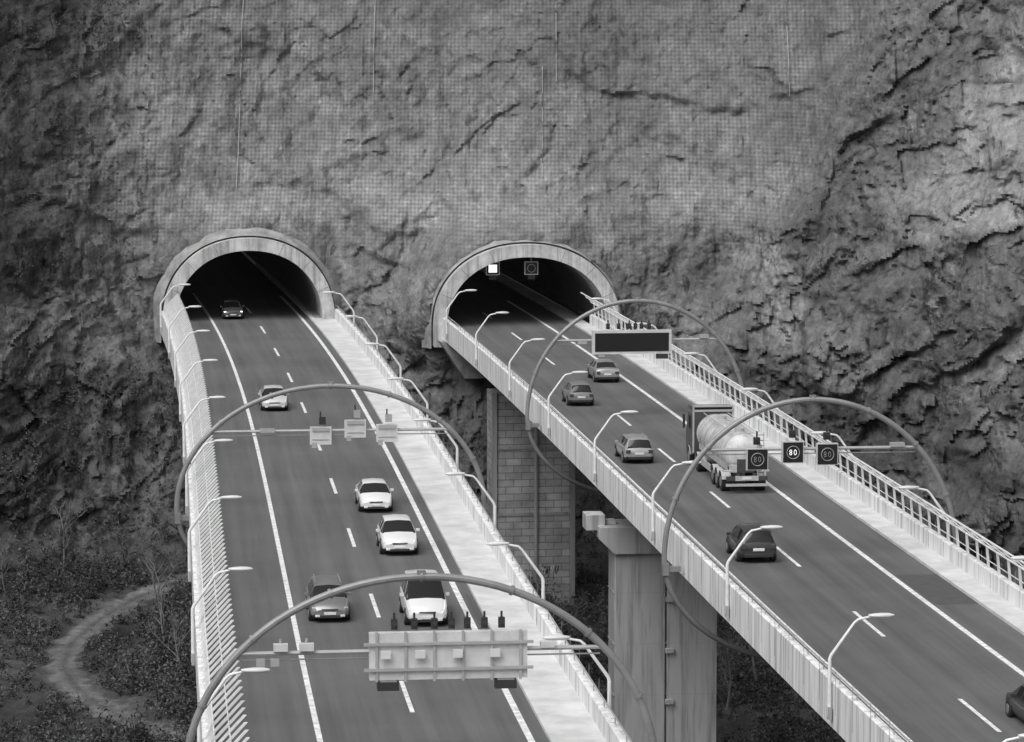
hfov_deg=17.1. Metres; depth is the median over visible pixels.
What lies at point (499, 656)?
overhead sign gantry
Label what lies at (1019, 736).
street lamp
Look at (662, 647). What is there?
bridge pier
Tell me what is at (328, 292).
street lamp
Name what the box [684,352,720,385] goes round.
street lamp
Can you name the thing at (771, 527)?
street lamp
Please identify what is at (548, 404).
street lamp
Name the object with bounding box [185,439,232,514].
street lamp
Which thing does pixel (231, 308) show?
car
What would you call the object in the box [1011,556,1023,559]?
street lamp
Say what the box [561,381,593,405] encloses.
car
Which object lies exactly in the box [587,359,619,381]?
car
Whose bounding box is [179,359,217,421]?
street lamp
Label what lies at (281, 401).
car
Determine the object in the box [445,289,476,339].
street lamp
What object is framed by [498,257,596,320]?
tunnel tube
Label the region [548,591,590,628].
bare tree
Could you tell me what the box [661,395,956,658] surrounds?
overhead sign gantry
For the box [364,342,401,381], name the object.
street lamp
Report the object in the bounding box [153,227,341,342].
tunnel portal
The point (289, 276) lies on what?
tunnel tube
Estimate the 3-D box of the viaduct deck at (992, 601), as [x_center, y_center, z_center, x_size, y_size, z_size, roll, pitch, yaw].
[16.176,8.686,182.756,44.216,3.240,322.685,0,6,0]
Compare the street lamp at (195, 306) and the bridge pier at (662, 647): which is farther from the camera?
the street lamp at (195, 306)
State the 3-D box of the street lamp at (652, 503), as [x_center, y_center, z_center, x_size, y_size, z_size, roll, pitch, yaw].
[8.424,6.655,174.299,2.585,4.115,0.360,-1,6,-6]
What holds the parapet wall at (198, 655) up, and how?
on the viaduct deck at (559, 709)
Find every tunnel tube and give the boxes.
[176,251,321,317]
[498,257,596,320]
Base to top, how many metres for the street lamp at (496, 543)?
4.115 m
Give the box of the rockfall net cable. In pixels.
[236,4,789,186]
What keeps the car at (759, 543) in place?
on the road at (936, 658)
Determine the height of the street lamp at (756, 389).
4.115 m
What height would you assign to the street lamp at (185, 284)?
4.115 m
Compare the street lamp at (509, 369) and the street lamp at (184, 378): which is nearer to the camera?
the street lamp at (184, 378)
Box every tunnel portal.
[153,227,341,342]
[421,239,623,348]
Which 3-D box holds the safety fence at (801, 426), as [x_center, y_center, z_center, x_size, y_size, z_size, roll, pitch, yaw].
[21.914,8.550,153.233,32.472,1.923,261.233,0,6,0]
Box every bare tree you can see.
[0,543,23,594]
[50,496,86,574]
[137,544,183,651]
[145,608,190,673]
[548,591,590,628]
[717,625,742,709]
[748,643,757,681]
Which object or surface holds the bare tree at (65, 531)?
on the rocky hillside
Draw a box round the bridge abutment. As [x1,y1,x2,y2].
[438,340,485,378]
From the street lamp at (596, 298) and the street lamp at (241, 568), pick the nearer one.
the street lamp at (241, 568)
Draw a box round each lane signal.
[485,262,499,279]
[524,257,537,278]
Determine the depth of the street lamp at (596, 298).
269.78 m
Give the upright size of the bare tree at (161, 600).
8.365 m
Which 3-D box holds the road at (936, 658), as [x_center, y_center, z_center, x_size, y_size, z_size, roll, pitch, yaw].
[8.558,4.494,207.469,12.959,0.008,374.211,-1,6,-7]
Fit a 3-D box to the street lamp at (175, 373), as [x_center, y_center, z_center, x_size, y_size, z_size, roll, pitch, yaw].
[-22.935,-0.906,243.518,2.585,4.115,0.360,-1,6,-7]
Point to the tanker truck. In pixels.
(707, 423)
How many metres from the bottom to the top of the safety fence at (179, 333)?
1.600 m
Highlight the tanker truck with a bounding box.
[683,404,769,490]
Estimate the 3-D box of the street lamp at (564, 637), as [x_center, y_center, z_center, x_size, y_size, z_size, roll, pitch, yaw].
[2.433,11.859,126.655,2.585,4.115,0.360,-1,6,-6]
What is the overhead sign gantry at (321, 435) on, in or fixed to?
on the viaduct deck at (559, 709)
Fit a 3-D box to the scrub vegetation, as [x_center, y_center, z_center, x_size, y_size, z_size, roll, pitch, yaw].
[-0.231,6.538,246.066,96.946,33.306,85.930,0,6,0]
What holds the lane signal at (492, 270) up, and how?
attached to the tunnel portal at (591, 273)
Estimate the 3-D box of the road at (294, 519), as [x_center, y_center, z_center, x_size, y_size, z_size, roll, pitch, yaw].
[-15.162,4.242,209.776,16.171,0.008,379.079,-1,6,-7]
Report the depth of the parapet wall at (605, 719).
159.55 m
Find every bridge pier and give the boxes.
[487,388,574,605]
[583,511,717,741]
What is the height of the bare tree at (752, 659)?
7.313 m
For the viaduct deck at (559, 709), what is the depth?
166.70 m
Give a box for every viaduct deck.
[255,264,606,741]
[479,268,1023,634]
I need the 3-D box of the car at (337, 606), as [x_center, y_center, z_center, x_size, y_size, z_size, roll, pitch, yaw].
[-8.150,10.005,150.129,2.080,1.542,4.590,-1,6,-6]
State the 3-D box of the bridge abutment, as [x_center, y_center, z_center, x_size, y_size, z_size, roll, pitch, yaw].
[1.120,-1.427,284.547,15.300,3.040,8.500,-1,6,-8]
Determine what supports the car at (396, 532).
on the road at (294, 519)
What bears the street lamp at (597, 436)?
on the parapet wall at (801, 671)
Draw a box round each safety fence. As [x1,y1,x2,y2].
[163,294,249,741]
[580,292,1023,588]
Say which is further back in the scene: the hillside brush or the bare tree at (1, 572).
the hillside brush
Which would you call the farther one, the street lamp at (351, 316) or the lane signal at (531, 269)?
the lane signal at (531, 269)
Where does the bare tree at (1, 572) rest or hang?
on the rocky hillside
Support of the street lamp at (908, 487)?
on the viaduct deck at (992, 601)
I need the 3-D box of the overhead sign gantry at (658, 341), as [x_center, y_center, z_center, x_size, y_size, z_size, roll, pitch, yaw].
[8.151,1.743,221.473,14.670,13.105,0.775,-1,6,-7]
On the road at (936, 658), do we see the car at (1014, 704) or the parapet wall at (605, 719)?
the car at (1014, 704)
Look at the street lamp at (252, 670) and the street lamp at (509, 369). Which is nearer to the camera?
the street lamp at (252, 670)
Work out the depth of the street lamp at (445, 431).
192.16 m
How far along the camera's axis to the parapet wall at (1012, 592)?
180.26 m
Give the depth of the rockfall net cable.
291.17 m
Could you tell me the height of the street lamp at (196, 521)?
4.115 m
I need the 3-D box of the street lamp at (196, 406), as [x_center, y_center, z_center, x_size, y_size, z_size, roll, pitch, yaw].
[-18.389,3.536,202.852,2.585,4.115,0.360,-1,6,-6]
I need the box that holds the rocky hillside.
[0,0,1023,741]
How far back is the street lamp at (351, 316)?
254.85 m
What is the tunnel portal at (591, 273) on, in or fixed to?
on the bridge abutment
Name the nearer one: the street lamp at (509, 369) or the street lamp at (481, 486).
the street lamp at (481, 486)
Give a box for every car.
[220,300,243,318]
[258,385,288,410]
[304,574,351,620]
[355,478,393,511]
[376,514,419,553]
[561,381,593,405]
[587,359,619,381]
[614,433,653,462]
[726,523,776,561]
[1005,684,1023,720]
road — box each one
[174,251,548,741]
[448,270,1023,741]
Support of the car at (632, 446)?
on the road at (936, 658)
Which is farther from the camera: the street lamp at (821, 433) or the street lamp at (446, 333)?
the street lamp at (446, 333)
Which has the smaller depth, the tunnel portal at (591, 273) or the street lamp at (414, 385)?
the street lamp at (414, 385)
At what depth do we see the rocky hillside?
283.22 m
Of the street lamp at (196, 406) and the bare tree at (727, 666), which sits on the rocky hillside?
the bare tree at (727, 666)
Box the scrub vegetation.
[0,210,1023,741]
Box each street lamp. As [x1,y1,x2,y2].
[160,283,190,332]
[168,305,200,358]
[174,330,209,386]
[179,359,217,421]
[183,396,225,464]
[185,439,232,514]
[188,495,240,581]
[191,566,251,665]
[197,667,269,741]
[323,291,354,322]
[344,315,377,349]
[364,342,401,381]
[387,377,428,417]
[413,418,458,467]
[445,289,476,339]
[445,472,495,526]
[475,311,508,365]
[486,541,544,599]
[508,338,544,396]
[543,635,610,707]
[547,371,587,435]
[591,297,622,329]
[593,410,637,481]
[651,461,700,540]
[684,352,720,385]
[725,525,782,616]
[741,388,782,426]
[811,431,856,472]
[827,613,893,719]
[898,485,949,537]
[1003,733,1023,741]
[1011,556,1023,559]
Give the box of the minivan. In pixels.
[399,569,448,624]
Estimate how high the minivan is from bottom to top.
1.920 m
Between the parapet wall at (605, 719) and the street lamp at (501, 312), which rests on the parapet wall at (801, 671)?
the street lamp at (501, 312)
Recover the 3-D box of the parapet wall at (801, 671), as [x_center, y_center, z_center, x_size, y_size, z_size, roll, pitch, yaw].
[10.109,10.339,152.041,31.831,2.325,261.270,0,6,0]
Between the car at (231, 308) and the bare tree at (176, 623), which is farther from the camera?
the car at (231, 308)
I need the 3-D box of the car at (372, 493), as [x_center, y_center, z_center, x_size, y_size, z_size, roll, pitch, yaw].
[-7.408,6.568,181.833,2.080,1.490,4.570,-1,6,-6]
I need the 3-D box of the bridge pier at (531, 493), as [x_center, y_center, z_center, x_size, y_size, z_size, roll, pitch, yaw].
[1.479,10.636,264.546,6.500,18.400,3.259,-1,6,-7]
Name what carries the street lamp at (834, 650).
on the parapet wall at (801, 671)
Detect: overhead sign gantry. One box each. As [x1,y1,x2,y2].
[174,382,486,547]
[185,570,656,741]
[525,297,745,493]
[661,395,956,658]
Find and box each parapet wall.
[161,311,208,741]
[335,306,632,741]
[443,314,910,741]
[589,314,1023,610]

